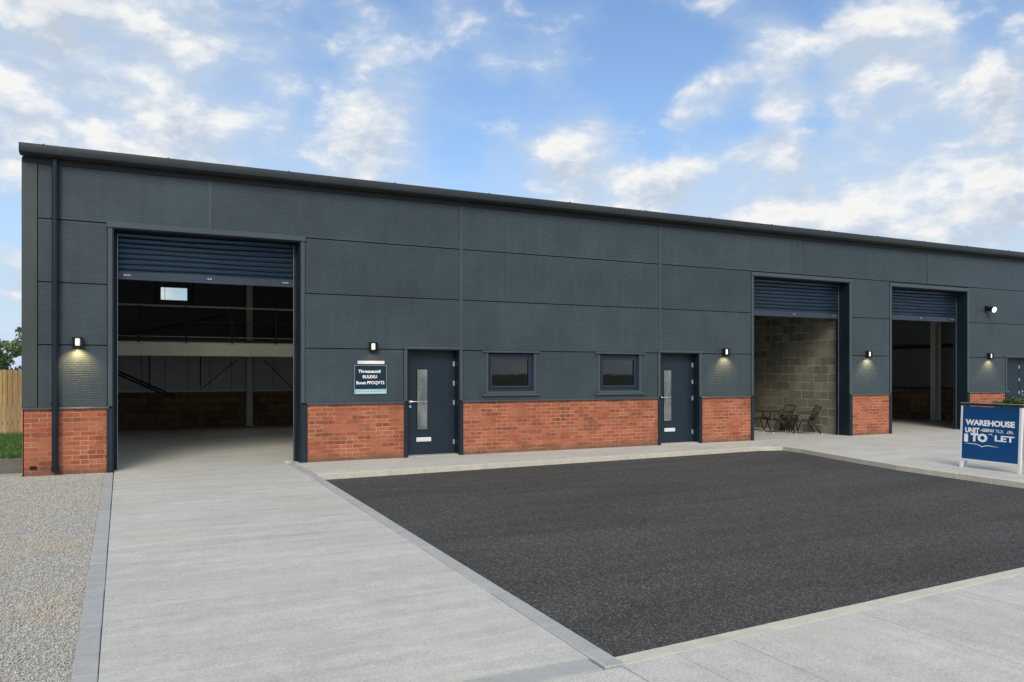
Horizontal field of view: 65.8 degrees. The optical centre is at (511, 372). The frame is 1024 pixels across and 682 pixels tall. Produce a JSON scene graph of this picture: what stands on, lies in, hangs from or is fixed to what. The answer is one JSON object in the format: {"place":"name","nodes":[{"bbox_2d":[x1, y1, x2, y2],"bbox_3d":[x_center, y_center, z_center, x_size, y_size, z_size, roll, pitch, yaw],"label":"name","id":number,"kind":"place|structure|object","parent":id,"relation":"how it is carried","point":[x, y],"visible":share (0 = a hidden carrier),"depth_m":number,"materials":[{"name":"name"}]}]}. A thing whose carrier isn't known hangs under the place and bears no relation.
{"place":"outdoors","nodes":[
{"label":"outdoors","id":0,"kind":"place"},
{"bbox_2d":[0,431,21,458],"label":"grass","id":1,"kind":"structure","parent":0,"point":[10,446],"depth_m":14.67,"materials":[{"name":"green plant"}]},
{"bbox_2d":[0,473,104,681],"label":"gravel yard","id":2,"kind":"structure","parent":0,"point":[70,670],"depth_m":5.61,"materials":[{"name":"grey gravel"}]},
{"bbox_2d":[98,461,587,681],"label":"driveway","id":3,"kind":"structure","parent":0,"point":[279,571],"depth_m":5.66,"materials":[{"name":"concrete"}]},
{"bbox_2d":[0,0,1023,369],"label":"sky","id":4,"kind":"structure","parent":0,"point":[900,119],"materials":[{"name":"blue"}]},
{"bbox_2d":[292,440,773,473],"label":"walkway","id":5,"kind":"structure","parent":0,"point":[352,465],"depth_m":14.97,"materials":[{"name":"concrete"}]},
{"bbox_2d":[547,667,647,681],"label":"footway","id":6,"kind":"structure","parent":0,"point":[620,674],"depth_m":4.16,"materials":[{"name":"concrete"}]},
{"bbox_2d":[326,450,1023,656],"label":"tarmac bay","id":7,"kind":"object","parent":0,"point":[615,558],"visible":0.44,"depth_m":8.28,"materials":[{"name":"black asphalt"}]},
{"bbox_2d":[622,653,730,681],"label":"footway","id":8,"kind":"structure","parent":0,"point":[675,667],"depth_m":4.25,"materials":[{"name":"concrete"}]},
{"bbox_2d":[676,640,826,681],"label":"footway","id":9,"kind":"structure","parent":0,"point":[733,661],"depth_m":4.34,"materials":[{"name":"concrete"}]},
{"bbox_2d":[734,612,1023,681],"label":"footway","id":10,"kind":"structure","parent":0,"point":[856,647],"depth_m":4.49,"materials":[{"name":"concrete"}]},
{"bbox_2d":[754,429,1023,480],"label":"forecourt","id":11,"kind":"structure","parent":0,"point":[936,449],"depth_m":16.76,"materials":[{"name":"concrete"}]},
{"bbox_2d":[959,402,1023,473],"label":"sandwich board","id":12,"kind":"object","parent":11,"relation":"on","point":[992,432],"visible":1,"depth_m":12.96,"materials":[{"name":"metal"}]},
{"bbox_2d":[992,396,1023,407],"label":"planter","id":13,"kind":"object","parent":11,"relation":"on","point":[1014,400],"visible":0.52,"depth_m":21.35,"materials":[{"name":"green plant"}]},
{"bbox_2d":[859,590,1023,665],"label":"footway","id":14,"kind":"structure","parent":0,"point":[992,627],"depth_m":5.13,"materials":[{"name":"concrete"}]},
{"bbox_2d":[956,574,1023,606],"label":"footway","id":15,"kind":"structure","parent":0,"point":[1009,590],"depth_m":5.82,"materials":[{"name":"concrete"}]},
{"label":"ground","id":16,"kind":"structure","parent":0,"visible":0},
{"bbox_2d":[0,327,21,371],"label":"tree","id":17,"kind":"object","parent":16,"relation":"on","point":[13,347],"visible":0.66,"depth_m":67.78,"materials":[{"name":"green plant"}]},
{"bbox_2d":[0,458,21,473],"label":"retaining kerb","id":18,"kind":"structure","parent":16,"relation":"on","point":[9,466],"depth_m":12.66,"materials":[{"name":"concrete"}]},
{"bbox_2d":[1,365,21,394],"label":"hedgerow","id":19,"kind":"object","parent":16,"relation":"on","point":[19,367],"visible":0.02,"depth_m":55.54,"materials":[{"name":"green plant"}]},
{"bbox_2d":[72,473,112,681],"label":"kerb","id":20,"kind":"structure","parent":16,"relation":"on","point":[87,661],"depth_m":5.52,"materials":[{"name":"grey concrete"}]},
{"bbox_2d":[289,463,624,669],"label":"kerb","id":21,"kind":"structure","parent":16,"relation":"on","point":[599,657],"depth_m":5.75,"materials":[{"name":"grey concrete"}]},
{"bbox_2d":[19,142,1023,477],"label":"warehouse","id":22,"kind":"structure","parent":16,"relation":"on","point":[495,324],"depth_m":16.42,"materials":[{"name":"paint"}]},
{"bbox_2d":[72,337,82,347],"bbox_3d":[-6.867,-0.485,12.496,0.150,0.170,0.100,0,0,-26],"label":"wall light","id":23,"kind":"object","parent":22,"relation":"attached to","point":[77,342],"visible":1,"depth_m":12.48,"materials":[{"name":"black metal"}]},
{"bbox_2d":[160,286,187,301],"bbox_3d":[-9.981,-2.335,23.352,0.782,0.430,0.120,0,0,-26],"label":"rear window","id":24,"kind":"structure","parent":22,"relation":"in","point":[160,286],"depth_m":23.30,"materials":[{"name":"white glass"}]},
{"bbox_2d":[354,361,386,393],"bbox_3d":[-2.614,0.083,14.623,0.610,0.615,0.035,0,0,-26],"label":"wall sign","id":25,"kind":"object","parent":22,"relation":"attached to","point":[370,379],"visible":1,"depth_m":14.62,"materials":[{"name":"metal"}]},
{"bbox_2d":[369,342,377,350],"bbox_3d":[-2.559,-0.485,14.614,0.150,0.170,0.100,0,0,-26],"label":"wall light","id":26,"kind":"object","parent":22,"relation":"attached to","point":[373,346],"visible":1,"depth_m":14.59,"materials":[{"name":"black metal"}]},
{"bbox_2d":[408,352,454,454],"bbox_3d":[-1.569,0.583,15.372,0.976,1.975,0.125,0,0,-26],"label":"door","id":27,"kind":"structure","parent":22,"relation":"in","point":[431,383],"depth_m":15.38,"materials":[{"name":"blue paint"}]},
{"bbox_2d":[482,350,540,395],"bbox_3d":[-0.031,0.006,15.965,1.290,0.908,0.167,0,0,-26],"label":"window","id":28,"kind":"structure","parent":22,"relation":"in","point":[529,390],"depth_m":15.96,"materials":[{"name":"paint"}]},
{"bbox_2d":[595,352,644,394],"bbox_3d":[2.311,0.011,17.117,1.270,0.918,0.167,0,0,-26],"label":"window","id":29,"kind":"structure","parent":22,"relation":"in","point":[635,389],"depth_m":17.12,"materials":[{"name":"paint"}]},
{"bbox_2d":[661,355,692,442],"bbox_3d":[3.717,0.583,17.970,0.996,1.975,0.125,0,0,-26],"label":"door","id":30,"kind":"structure","parent":22,"relation":"in","point":[676,370],"depth_m":18.00,"materials":[{"name":"blue paint"}]},
{"bbox_2d":[722,348,729,355],"bbox_3d":[4.961,-0.485,18.311,0.150,0.170,0.100,0,0,-26],"label":"wall light","id":31,"kind":"object","parent":22,"relation":"attached to","point":[725,351],"visible":1,"depth_m":18.28,"materials":[{"name":"black metal"}]},
{"bbox_2d":[754,410,771,430],"bbox_3d":[6.784,1.231,21.974,0.676,0.756,0.578,0,0,-4],"label":"chair","id":32,"kind":"object","parent":22,"relation":"on","point":[758,418],"visible":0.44,"depth_m":21.73,"materials":[{"name":"black metal"}]},
{"bbox_2d":[763,405,795,432],"bbox_3d":[7.194,1.231,21.270,0.676,0.756,0.578,0,0,-11],"label":"chair","id":33,"kind":"object","parent":22,"relation":"on","point":[788,410],"visible":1,"depth_m":21.26,"materials":[{"name":"black metal"}]},
{"bbox_2d":[778,413,798,431],"bbox_3d":[7.561,1.348,21.568,0.580,0.507,0.580,0,0,-26],"label":"table","id":34,"kind":"object","parent":22,"relation":"on","point":[794,414],"visible":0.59,"depth_m":21.38,"materials":[{"name":"black metal"}]},
{"bbox_2d":[790,405,821,434],"bbox_3d":[7.746,1.231,20.823,0.676,0.756,0.578,0,0,4],"label":"chair","id":35,"kind":"object","parent":22,"relation":"on","point":[814,413],"visible":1,"depth_m":20.74,"materials":[{"name":"black metal"}]},
{"bbox_2d":[866,351,872,357],"bbox_3d":[9.215,-0.485,20.402,0.150,0.170,0.100,0,0,-26],"label":"wall light","id":36,"kind":"object","parent":22,"relation":"attached to","point":[869,354],"visible":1,"depth_m":20.39,"materials":[{"name":"black metal"}]},
{"bbox_2d":[987,353,993,358],"bbox_3d":[13.675,-0.485,22.594,0.150,0.170,0.100,0,0,-26],"label":"wall light","id":37,"kind":"object","parent":22,"relation":"attached to","point":[990,355],"visible":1,"depth_m":22.57,"materials":[{"name":"black metal"}]},
{"bbox_2d":[985,306,996,312],"bbox_3d":[13.602,-1.813,22.462,0.179,0.214,0.272,0,0,-26],"label":"floodlight","id":38,"kind":"object","parent":22,"relation":"attached to","point":[992,309],"visible":1,"depth_m":22.41,"materials":[{"name":"black metal"}]},
{"bbox_2d":[1007,359,1019,398],"bbox_3d":[14.760,0.583,23.399,0.846,1.975,0.125,0,0,-26],"label":"door","id":39,"kind":"structure","parent":22,"relation":"in","point":[1013,366],"depth_m":23.48,"materials":[{"name":"blue paint"}]},
{"bbox_2d":[1020,359,1023,399],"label":"door","id":40,"kind":"structure","parent":22,"relation":"in","point":[1021,360],"depth_m":23.65,"materials":[{"name":"blue paint"}]},
{"bbox_2d":[465,659,602,681],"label":"kerb","id":41,"kind":"structure","parent":16,"relation":"on","point":[562,670],"depth_m":4.21,"materials":[{"name":"grey concrete"}]},
{"bbox_2d":[316,446,1023,487],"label":"kerb","id":42,"kind":"structure","parent":16,"relation":"on","point":[864,461],"depth_m":13.98,"materials":[{"name":"concrete"}]},
{"bbox_2d":[615,567,1023,664],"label":"kerb","id":43,"kind":"structure","parent":16,"relation":"on","point":[708,641],"depth_m":5.13,"materials":[{"name":"concrete"}]},
{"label":"bank","id":44,"kind":"structure","parent":0,"visible":0},
{"bbox_2d":[0,370,21,434],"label":"timber fence","id":45,"kind":"object","parent":44,"relation":"on","point":[14,421],"visible":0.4,"depth_m":17.97,"materials":[{"name":"brown wood"}]}
]}

